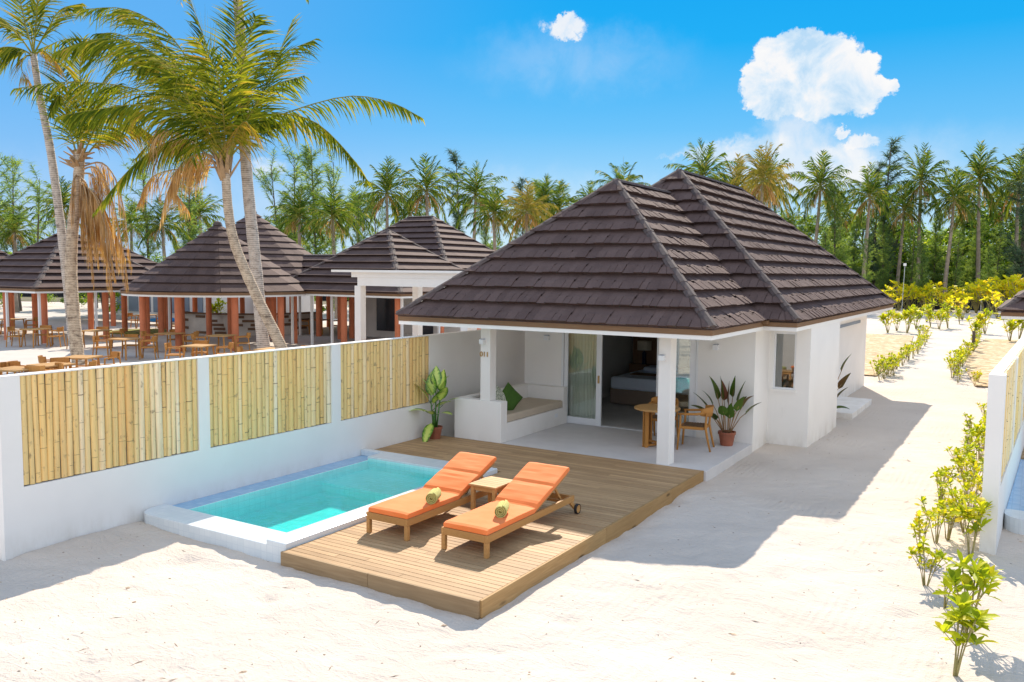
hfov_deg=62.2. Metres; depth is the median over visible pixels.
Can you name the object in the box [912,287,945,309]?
young shrub
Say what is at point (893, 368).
young shrub
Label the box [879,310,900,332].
young shrub
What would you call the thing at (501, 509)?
rolled towel
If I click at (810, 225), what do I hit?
leafy tree
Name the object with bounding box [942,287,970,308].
young shrub
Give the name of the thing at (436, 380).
potted dumb cane
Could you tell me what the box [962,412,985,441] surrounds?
young shrub
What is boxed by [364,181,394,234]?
casuarina tree
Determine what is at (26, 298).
forest floor
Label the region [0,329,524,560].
garden wall
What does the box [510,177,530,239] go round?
casuarina tree
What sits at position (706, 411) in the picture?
armchair
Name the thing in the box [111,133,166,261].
casuarina tree
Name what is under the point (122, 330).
terrace chair
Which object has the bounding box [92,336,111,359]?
terrace chair
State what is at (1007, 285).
young shrub
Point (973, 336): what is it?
bollard
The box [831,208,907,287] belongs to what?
leafy tree
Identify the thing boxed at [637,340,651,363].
table lamp
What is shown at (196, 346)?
terrace table
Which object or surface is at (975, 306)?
young shrub
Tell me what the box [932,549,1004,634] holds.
young shrub
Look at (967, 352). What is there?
young shrub
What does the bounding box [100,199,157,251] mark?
coconut palm
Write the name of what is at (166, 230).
coconut palm
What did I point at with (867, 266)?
casuarina tree
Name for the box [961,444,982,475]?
young shrub
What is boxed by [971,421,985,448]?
young shrub
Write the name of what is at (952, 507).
young shrub
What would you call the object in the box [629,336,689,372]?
headboard panel
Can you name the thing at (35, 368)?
terrace chair
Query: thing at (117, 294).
leafy tree
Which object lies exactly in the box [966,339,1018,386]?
planting bed
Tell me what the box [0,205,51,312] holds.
coconut palm
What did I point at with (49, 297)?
leafy tree
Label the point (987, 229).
leafy tree
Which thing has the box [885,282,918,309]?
young shrub
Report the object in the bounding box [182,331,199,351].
terrace chair
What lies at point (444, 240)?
dining pavilion
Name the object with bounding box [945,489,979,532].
young shrub
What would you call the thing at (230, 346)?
terrace chair
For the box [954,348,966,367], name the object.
young shrub
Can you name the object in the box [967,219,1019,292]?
leafy tree
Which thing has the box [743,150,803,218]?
coconut palm
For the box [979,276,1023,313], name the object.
young shrub
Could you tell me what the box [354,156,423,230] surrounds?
coconut palm
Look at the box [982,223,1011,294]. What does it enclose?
casuarina tree
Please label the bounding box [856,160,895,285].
casuarina tree
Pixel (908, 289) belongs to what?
young shrub
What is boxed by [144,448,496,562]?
plunge pool
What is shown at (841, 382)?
potted cordyline
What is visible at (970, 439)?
young shrub
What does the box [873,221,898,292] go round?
casuarina tree
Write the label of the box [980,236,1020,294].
leafy tree
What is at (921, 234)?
leafy tree
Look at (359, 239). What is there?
casuarina tree
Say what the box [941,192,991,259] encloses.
coconut palm
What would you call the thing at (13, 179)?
casuarina tree
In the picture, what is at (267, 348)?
terrace table
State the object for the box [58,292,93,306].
leafy tree
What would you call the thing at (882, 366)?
young shrub
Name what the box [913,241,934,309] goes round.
casuarina tree
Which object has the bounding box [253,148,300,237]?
casuarina tree
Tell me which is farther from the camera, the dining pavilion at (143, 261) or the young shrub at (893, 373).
the dining pavilion at (143, 261)
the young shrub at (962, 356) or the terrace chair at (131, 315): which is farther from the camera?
the terrace chair at (131, 315)
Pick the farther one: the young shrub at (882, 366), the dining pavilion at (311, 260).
the dining pavilion at (311, 260)
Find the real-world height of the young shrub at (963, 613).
0.774 m
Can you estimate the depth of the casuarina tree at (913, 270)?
85.63 m
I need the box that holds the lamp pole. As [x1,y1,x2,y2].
[901,263,906,311]
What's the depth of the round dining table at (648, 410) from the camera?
15.75 m
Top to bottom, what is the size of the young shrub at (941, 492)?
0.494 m
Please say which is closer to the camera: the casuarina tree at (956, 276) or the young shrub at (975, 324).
the young shrub at (975, 324)
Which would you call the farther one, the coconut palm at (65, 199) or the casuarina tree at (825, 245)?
the casuarina tree at (825, 245)
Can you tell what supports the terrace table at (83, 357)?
on the terrace floor at (28, 353)
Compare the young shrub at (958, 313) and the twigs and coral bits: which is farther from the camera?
the young shrub at (958, 313)
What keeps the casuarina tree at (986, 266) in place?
on the sand ground
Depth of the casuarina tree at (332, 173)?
70.96 m
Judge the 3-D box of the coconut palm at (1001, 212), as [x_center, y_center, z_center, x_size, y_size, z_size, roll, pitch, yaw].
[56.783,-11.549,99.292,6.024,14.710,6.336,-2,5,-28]
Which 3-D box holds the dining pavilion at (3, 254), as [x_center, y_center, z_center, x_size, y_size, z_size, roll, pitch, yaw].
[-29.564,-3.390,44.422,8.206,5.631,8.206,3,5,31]
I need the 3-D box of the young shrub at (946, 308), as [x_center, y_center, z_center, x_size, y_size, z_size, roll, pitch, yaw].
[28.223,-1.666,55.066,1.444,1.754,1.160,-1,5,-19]
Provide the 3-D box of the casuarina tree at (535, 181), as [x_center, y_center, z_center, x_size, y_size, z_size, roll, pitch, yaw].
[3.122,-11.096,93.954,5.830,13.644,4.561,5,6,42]
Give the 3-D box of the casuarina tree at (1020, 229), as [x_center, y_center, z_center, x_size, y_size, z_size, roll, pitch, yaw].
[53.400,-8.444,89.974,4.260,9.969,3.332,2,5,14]
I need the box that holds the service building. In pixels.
[115,292,313,317]
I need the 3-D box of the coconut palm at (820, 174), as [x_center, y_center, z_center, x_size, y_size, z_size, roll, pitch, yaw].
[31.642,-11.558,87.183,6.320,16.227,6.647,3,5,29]
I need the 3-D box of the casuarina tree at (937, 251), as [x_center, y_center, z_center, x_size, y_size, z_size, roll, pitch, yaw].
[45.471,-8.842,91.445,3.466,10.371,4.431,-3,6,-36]
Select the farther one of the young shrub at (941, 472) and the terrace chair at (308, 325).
the terrace chair at (308, 325)
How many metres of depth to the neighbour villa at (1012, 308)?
20.50 m
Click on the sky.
(568, 90)
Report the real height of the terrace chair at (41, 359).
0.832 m
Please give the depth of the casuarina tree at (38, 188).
57.55 m
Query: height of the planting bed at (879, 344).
0.020 m
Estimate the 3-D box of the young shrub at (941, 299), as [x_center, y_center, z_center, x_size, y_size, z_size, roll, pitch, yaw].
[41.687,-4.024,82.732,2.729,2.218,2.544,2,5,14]
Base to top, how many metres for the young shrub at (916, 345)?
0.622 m
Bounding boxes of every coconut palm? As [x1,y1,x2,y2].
[0,0,87,360]
[0,196,31,243]
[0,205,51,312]
[10,0,424,348]
[23,175,79,232]
[30,29,160,364]
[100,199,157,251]
[125,197,199,259]
[171,189,224,240]
[176,0,308,348]
[264,185,328,246]
[266,206,316,245]
[295,185,372,318]
[327,185,385,239]
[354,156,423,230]
[385,191,436,222]
[389,153,463,222]
[440,159,509,238]
[456,183,523,250]
[494,180,558,241]
[518,174,575,230]
[531,179,581,223]
[566,180,602,203]
[590,157,650,185]
[664,139,736,182]
[716,154,765,199]
[729,141,801,217]
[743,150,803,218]
[781,206,815,240]
[790,150,855,242]
[813,188,871,239]
[836,161,904,277]
[873,177,936,294]
[886,142,951,283]
[924,165,989,293]
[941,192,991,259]
[947,140,1020,285]
[975,183,1015,264]
[981,148,1023,273]
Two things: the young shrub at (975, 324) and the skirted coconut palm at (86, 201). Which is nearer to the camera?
the skirted coconut palm at (86, 201)
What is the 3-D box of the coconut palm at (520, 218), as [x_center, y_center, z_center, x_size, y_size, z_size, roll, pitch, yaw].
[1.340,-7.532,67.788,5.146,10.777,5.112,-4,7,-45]
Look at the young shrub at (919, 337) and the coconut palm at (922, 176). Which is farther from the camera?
the coconut palm at (922, 176)
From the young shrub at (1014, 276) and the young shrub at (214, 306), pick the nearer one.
the young shrub at (214, 306)
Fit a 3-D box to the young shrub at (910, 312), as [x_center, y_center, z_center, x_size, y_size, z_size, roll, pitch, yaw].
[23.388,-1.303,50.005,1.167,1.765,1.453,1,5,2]
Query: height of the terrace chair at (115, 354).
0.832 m
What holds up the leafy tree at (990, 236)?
on the sand ground
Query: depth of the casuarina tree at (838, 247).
85.44 m
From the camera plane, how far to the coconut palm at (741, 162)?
84.80 m
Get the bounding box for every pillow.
[496,385,505,400]
[503,382,522,409]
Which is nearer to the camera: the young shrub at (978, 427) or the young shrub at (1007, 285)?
the young shrub at (978, 427)
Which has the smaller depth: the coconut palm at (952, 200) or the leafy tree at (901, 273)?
the coconut palm at (952, 200)
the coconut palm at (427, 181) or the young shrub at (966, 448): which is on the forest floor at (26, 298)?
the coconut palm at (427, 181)
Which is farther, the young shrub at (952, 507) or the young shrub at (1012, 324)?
the young shrub at (1012, 324)
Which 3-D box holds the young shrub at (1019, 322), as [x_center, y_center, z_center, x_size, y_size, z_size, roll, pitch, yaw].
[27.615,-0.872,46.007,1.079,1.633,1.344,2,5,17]
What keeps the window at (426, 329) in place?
in the dining pavilion at (388, 249)
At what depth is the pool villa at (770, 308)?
16.43 m
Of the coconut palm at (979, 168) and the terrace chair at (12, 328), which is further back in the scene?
the coconut palm at (979, 168)
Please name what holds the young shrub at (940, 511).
on the sand ground
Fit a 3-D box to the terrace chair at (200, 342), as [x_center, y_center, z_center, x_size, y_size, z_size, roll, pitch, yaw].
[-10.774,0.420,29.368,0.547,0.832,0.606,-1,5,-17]
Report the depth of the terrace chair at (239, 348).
27.25 m
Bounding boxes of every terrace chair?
[0,361,22,374]
[6,326,25,346]
[24,317,37,333]
[24,365,49,371]
[35,325,53,345]
[38,355,53,369]
[45,362,62,370]
[46,327,65,346]
[46,357,70,369]
[72,360,96,367]
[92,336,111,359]
[94,327,108,346]
[97,351,120,365]
[108,328,124,348]
[121,334,139,357]
[128,313,139,327]
[139,336,158,359]
[140,331,158,350]
[164,343,183,359]
[166,329,174,350]
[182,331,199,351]
[191,333,206,355]
[192,340,207,356]
[216,342,233,354]
[235,332,250,352]
[237,346,254,352]
[298,318,309,334]
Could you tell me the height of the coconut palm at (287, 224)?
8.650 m
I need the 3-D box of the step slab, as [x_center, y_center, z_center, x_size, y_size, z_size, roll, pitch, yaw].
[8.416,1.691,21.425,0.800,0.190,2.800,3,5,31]
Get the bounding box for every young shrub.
[212,298,226,312]
[872,354,884,373]
[873,363,888,379]
[877,359,892,378]
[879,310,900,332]
[880,356,897,374]
[881,289,901,305]
[884,360,899,376]
[885,280,923,309]
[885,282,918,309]
[886,293,901,304]
[887,357,899,375]
[891,309,902,330]
[897,346,912,364]
[898,304,920,332]
[906,535,952,585]
[907,304,927,328]
[907,510,939,546]
[908,284,936,307]
[910,344,921,357]
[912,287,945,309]
[913,341,922,353]
[914,496,948,543]
[915,336,928,349]
[919,299,937,321]
[920,280,944,310]
[923,306,934,326]
[930,464,960,499]
[931,307,949,328]
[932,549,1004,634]
[932,591,1000,676]
[933,290,950,308]
[934,479,949,508]
[934,493,963,540]
[935,568,954,608]
[940,302,957,327]
[941,478,974,522]
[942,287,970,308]
[942,293,955,311]
[943,295,973,319]
[943,354,966,375]
[944,442,974,471]
[945,350,964,373]
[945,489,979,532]
[946,357,960,377]
[948,285,985,312]
[950,448,983,488]
[951,495,992,554]
[952,347,971,366]
[953,345,972,364]
[953,369,963,382]
[954,306,964,323]
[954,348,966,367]
[954,460,982,500]
[954,474,982,506]
[960,339,978,356]
[960,427,984,460]
[961,278,988,312]
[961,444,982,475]
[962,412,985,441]
[964,452,983,481]
[966,315,983,337]
[967,278,1017,312]
[969,371,979,385]
[969,422,985,458]
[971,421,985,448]
[973,308,998,333]
[978,403,986,414]
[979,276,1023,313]
[979,289,1013,318]
[989,274,1023,300]
[990,275,1022,301]
[997,314,1019,340]
[1003,280,1023,295]
[1009,274,1023,294]
[1016,319,1023,338]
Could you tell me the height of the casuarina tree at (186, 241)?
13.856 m
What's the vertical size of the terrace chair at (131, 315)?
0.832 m
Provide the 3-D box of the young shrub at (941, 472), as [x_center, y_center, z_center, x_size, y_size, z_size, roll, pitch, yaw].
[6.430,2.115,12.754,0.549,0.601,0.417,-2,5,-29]
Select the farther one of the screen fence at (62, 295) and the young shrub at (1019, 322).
the screen fence at (62, 295)
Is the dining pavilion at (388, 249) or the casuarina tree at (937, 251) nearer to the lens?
the dining pavilion at (388, 249)
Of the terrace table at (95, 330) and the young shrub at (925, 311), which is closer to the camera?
the terrace table at (95, 330)
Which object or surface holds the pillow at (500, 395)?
on the bench cushion at (526, 407)
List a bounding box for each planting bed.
[864,333,912,375]
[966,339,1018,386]
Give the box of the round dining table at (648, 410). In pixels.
[634,404,680,447]
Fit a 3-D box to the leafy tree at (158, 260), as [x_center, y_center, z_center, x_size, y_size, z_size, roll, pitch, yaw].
[-24.674,-4.078,60.255,3.410,4.618,3.408,0,5,-11]
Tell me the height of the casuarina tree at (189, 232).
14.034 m
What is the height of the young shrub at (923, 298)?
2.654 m
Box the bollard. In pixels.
[972,331,975,350]
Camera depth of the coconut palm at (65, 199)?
68.77 m
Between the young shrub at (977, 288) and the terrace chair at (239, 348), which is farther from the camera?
the young shrub at (977, 288)
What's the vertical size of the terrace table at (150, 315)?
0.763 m
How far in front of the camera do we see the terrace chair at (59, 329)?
35.47 m
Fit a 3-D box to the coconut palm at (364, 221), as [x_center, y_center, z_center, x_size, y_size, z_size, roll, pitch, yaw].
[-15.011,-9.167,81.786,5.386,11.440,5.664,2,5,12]
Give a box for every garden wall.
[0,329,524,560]
[979,335,1023,554]
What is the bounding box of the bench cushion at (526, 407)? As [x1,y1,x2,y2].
[507,397,561,421]
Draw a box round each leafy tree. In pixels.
[47,293,57,303]
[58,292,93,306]
[81,292,121,312]
[147,251,165,262]
[486,239,504,249]
[789,213,825,247]
[808,221,843,244]
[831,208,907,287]
[831,239,875,282]
[846,255,880,288]
[849,220,937,294]
[880,223,942,294]
[885,259,914,291]
[893,235,955,293]
[902,226,939,257]
[924,229,968,280]
[927,227,994,295]
[931,205,1012,292]
[941,266,972,288]
[942,229,993,291]
[946,213,1013,275]
[949,258,993,291]
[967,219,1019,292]
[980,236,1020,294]
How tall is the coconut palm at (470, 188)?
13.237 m
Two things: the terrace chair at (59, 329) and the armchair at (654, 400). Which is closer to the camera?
the armchair at (654, 400)
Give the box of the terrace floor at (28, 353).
[0,304,384,374]
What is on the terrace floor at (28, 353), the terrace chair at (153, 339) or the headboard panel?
the terrace chair at (153, 339)
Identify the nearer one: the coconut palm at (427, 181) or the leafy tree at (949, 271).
the coconut palm at (427, 181)
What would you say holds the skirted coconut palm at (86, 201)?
on the sand ground
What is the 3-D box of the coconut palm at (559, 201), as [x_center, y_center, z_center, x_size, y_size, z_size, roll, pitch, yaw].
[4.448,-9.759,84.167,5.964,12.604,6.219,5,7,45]
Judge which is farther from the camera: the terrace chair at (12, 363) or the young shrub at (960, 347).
the young shrub at (960, 347)
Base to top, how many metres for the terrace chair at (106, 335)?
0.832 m
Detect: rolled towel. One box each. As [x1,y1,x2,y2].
[425,487,441,503]
[494,500,509,517]
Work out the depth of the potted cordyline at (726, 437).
15.95 m
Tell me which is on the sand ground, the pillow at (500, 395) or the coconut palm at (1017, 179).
the coconut palm at (1017, 179)
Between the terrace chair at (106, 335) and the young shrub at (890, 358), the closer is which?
the young shrub at (890, 358)
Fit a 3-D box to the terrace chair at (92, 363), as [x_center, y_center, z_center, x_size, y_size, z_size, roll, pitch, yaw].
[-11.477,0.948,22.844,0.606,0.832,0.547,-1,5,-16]
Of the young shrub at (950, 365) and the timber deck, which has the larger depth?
the young shrub at (950, 365)
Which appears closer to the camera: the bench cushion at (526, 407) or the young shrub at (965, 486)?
the young shrub at (965, 486)
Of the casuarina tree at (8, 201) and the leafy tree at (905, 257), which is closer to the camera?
the casuarina tree at (8, 201)
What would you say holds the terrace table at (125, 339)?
on the terrace floor at (28, 353)
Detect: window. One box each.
[376,298,394,330]
[423,325,432,334]
[770,332,796,392]
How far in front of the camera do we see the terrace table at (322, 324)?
43.81 m
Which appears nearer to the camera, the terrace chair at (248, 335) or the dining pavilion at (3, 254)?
the terrace chair at (248, 335)
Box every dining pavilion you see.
[0,233,170,343]
[0,250,47,325]
[93,244,157,325]
[284,254,354,338]
[291,229,480,344]
[338,215,494,268]
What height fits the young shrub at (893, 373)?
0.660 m
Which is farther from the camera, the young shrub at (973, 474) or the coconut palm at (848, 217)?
the coconut palm at (848, 217)
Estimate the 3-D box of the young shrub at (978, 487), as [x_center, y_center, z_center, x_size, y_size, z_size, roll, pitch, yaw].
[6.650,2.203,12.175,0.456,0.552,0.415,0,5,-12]
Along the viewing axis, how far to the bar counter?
42.80 m
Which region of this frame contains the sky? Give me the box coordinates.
[0,0,1023,274]
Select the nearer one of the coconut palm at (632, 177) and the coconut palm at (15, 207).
the coconut palm at (15, 207)
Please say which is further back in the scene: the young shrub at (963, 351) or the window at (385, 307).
the window at (385, 307)
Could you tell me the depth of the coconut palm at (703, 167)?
82.67 m
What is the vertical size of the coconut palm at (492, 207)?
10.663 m
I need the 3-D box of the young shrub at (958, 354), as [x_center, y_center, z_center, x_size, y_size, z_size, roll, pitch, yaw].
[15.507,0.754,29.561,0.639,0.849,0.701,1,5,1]
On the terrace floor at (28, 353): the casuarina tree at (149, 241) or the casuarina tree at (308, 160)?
the casuarina tree at (308, 160)
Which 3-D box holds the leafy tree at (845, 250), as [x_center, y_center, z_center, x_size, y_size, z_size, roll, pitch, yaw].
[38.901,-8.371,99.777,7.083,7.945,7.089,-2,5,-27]
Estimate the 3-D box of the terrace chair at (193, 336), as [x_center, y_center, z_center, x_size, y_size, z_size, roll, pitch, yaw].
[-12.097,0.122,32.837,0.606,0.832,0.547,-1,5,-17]
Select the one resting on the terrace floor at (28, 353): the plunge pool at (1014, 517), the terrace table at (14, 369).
the terrace table at (14, 369)
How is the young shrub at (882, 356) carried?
on the sand ground
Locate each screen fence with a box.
[1,292,348,300]
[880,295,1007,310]
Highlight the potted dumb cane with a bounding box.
[411,366,456,441]
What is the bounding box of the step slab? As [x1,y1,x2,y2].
[836,396,871,418]
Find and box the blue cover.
[150,317,174,321]
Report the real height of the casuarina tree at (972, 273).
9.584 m
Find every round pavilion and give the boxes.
[119,221,305,351]
[164,212,330,335]
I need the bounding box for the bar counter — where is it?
[185,311,315,335]
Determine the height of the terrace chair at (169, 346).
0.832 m
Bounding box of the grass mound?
[110,329,166,333]
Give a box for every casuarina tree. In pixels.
[0,152,43,310]
[0,156,27,249]
[18,160,64,244]
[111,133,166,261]
[164,140,214,253]
[175,164,205,246]
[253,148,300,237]
[273,144,314,247]
[295,143,340,253]
[321,145,362,251]
[342,190,374,243]
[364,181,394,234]
[442,149,472,232]
[480,226,496,249]
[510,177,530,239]
[528,178,545,228]
[792,222,812,238]
[818,178,856,266]
[819,231,832,253]
[839,213,864,274]
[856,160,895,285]
[858,235,881,282]
[861,136,907,292]
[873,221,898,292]
[900,221,926,305]
[908,212,954,295]
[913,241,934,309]
[942,226,971,293]
[959,217,987,292]
[975,244,997,300]
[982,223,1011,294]
[999,144,1023,279]
[1001,216,1021,290]
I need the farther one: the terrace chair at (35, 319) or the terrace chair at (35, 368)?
the terrace chair at (35, 319)
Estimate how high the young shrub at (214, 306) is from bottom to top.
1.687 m
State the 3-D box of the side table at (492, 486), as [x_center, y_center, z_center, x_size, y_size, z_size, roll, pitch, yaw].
[-0.261,2.082,11.202,0.420,0.460,0.496,3,5,31]
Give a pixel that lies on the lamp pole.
(904, 264)
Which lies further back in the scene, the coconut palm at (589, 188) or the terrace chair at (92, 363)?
the coconut palm at (589, 188)
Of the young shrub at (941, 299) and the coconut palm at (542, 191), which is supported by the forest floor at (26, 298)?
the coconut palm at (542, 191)
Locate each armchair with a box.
[648,396,678,435]
[676,405,714,451]
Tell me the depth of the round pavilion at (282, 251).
44.43 m
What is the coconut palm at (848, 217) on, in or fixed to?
on the sand ground
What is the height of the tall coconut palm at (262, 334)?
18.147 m
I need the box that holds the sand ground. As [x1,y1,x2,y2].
[0,301,1023,681]
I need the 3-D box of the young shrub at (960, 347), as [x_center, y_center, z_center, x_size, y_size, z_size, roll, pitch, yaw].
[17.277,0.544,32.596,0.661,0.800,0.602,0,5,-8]
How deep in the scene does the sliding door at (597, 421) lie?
17.86 m
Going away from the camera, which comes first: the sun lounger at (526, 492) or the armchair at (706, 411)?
the sun lounger at (526, 492)
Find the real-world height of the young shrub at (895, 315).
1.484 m
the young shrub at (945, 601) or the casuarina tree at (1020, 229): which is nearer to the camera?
the young shrub at (945, 601)
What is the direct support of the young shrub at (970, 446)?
on the sand ground
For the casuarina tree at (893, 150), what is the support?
on the sand ground
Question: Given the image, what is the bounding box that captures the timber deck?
[281,435,703,619]
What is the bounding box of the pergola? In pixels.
[331,270,471,340]
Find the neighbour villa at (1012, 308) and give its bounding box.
[997,290,1023,318]
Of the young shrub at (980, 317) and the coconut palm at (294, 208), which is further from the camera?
the coconut palm at (294, 208)
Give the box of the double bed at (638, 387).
[610,365,688,409]
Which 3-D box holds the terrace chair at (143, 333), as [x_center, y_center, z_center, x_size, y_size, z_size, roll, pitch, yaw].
[-14.436,0.025,33.750,0.606,0.832,0.547,0,5,-9]
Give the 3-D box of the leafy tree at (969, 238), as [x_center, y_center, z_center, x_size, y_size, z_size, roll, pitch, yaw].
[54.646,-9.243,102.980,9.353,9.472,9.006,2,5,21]
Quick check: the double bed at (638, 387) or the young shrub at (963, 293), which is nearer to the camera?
the double bed at (638, 387)
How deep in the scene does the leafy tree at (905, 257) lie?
96.17 m
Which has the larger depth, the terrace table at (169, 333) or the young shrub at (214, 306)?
the young shrub at (214, 306)
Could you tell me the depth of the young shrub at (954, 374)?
27.04 m
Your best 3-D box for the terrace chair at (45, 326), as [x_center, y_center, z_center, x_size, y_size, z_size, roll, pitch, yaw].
[-20.018,-0.243,36.361,0.547,0.832,0.606,0,5,-6]
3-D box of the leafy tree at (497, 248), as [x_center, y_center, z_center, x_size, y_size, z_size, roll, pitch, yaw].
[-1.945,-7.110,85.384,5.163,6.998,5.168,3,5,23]
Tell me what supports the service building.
on the terrace floor at (28, 353)
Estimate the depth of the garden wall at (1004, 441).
10.62 m
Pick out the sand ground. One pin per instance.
(738, 557)
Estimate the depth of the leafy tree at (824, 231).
104.31 m
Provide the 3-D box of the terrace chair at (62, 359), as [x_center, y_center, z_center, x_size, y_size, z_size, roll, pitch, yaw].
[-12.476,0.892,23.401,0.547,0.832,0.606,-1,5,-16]
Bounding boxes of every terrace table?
[0,318,25,334]
[0,366,28,373]
[19,328,50,347]
[26,362,75,369]
[63,355,102,368]
[82,329,111,343]
[107,337,142,359]
[136,314,157,327]
[154,332,185,352]
[180,344,216,357]
[205,334,236,352]
[253,347,274,350]
[309,319,330,334]
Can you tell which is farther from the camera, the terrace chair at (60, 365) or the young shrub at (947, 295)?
the young shrub at (947, 295)
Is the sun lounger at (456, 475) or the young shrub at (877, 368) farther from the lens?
the young shrub at (877, 368)
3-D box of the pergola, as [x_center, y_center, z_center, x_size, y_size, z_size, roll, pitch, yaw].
[-0.823,-0.650,28.641,10.500,3.400,3.900,3,5,31]
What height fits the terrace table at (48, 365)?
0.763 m
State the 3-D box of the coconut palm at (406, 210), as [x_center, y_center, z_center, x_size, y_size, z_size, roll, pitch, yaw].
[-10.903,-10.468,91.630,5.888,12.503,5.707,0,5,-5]
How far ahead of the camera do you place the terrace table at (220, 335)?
32.81 m
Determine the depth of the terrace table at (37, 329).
35.50 m
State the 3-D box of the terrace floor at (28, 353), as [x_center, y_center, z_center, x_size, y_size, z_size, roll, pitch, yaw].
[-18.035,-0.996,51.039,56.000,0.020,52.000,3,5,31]
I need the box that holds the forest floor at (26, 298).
[0,296,348,304]
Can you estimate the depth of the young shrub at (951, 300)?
65.90 m
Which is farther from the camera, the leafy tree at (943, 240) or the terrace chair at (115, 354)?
the leafy tree at (943, 240)
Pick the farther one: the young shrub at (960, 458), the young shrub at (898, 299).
the young shrub at (898, 299)
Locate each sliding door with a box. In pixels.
[564,333,602,425]
[655,338,690,431]
[674,339,696,435]
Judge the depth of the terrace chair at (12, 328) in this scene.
35.29 m
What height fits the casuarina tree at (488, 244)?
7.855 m
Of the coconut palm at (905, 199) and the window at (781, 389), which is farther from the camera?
the coconut palm at (905, 199)
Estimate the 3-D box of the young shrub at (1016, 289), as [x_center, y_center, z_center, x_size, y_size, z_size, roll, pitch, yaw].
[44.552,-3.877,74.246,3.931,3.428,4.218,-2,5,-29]
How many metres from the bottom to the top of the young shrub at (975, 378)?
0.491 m
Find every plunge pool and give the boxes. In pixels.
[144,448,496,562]
[1004,459,1023,534]
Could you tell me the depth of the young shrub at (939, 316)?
53.91 m
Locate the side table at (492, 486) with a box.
[469,476,511,509]
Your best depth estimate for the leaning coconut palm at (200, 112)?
26.24 m
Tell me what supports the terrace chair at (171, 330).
on the terrace floor at (28, 353)
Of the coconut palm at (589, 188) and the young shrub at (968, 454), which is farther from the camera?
the coconut palm at (589, 188)
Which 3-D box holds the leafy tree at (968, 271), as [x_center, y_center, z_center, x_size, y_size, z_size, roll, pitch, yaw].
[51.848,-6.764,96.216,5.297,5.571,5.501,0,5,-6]
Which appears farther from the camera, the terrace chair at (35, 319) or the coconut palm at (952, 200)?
the coconut palm at (952, 200)
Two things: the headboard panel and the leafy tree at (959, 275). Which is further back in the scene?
the leafy tree at (959, 275)
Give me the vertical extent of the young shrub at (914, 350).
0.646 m
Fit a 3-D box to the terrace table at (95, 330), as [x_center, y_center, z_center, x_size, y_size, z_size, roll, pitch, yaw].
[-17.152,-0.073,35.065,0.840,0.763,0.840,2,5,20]
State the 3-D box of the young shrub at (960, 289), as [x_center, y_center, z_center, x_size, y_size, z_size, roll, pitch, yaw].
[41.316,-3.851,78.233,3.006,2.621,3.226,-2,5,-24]
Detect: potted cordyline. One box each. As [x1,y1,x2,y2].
[691,376,760,445]
[837,355,850,408]
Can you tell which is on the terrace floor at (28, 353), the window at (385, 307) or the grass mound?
the grass mound
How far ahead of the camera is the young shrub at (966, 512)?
10.37 m
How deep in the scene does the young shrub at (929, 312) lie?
55.99 m
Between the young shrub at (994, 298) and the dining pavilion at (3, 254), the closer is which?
the dining pavilion at (3, 254)
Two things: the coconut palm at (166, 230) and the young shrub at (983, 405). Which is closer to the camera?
the young shrub at (983, 405)
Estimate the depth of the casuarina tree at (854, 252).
91.17 m
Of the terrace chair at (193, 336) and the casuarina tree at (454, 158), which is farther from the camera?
the casuarina tree at (454, 158)
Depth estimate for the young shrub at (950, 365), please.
28.20 m
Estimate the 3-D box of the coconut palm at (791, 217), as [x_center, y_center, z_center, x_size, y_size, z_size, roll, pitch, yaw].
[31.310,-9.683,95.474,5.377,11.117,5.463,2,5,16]
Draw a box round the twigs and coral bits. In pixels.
[0,435,1021,681]
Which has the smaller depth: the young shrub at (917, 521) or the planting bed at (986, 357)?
the young shrub at (917, 521)
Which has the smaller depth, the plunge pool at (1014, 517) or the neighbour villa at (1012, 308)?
the plunge pool at (1014, 517)
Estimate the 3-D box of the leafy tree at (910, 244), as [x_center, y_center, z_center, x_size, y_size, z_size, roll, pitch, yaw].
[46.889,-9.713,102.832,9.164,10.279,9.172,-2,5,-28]
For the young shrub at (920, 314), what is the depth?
53.80 m
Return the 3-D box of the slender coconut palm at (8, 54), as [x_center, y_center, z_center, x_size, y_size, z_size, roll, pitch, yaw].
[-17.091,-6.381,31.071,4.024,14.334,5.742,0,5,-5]
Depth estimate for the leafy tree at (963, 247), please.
96.69 m
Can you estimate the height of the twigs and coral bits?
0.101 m
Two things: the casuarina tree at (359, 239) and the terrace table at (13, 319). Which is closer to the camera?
the terrace table at (13, 319)
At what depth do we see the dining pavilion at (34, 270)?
38.97 m
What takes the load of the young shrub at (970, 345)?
on the sand ground
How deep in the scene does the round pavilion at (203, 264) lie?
34.89 m
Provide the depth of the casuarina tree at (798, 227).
87.63 m
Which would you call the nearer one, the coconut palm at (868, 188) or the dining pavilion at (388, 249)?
the dining pavilion at (388, 249)
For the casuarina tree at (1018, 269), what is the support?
on the sand ground
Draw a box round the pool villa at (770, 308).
[395,168,896,481]
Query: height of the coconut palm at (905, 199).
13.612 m
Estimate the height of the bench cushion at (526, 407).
0.148 m
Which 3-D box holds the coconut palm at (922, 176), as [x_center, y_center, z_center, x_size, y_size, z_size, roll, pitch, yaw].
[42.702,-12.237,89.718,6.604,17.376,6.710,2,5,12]
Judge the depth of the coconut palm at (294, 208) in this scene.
59.20 m
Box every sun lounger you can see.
[366,452,500,540]
[441,462,580,558]
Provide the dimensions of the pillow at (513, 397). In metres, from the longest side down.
0.450 x 0.450 x 0.130 m

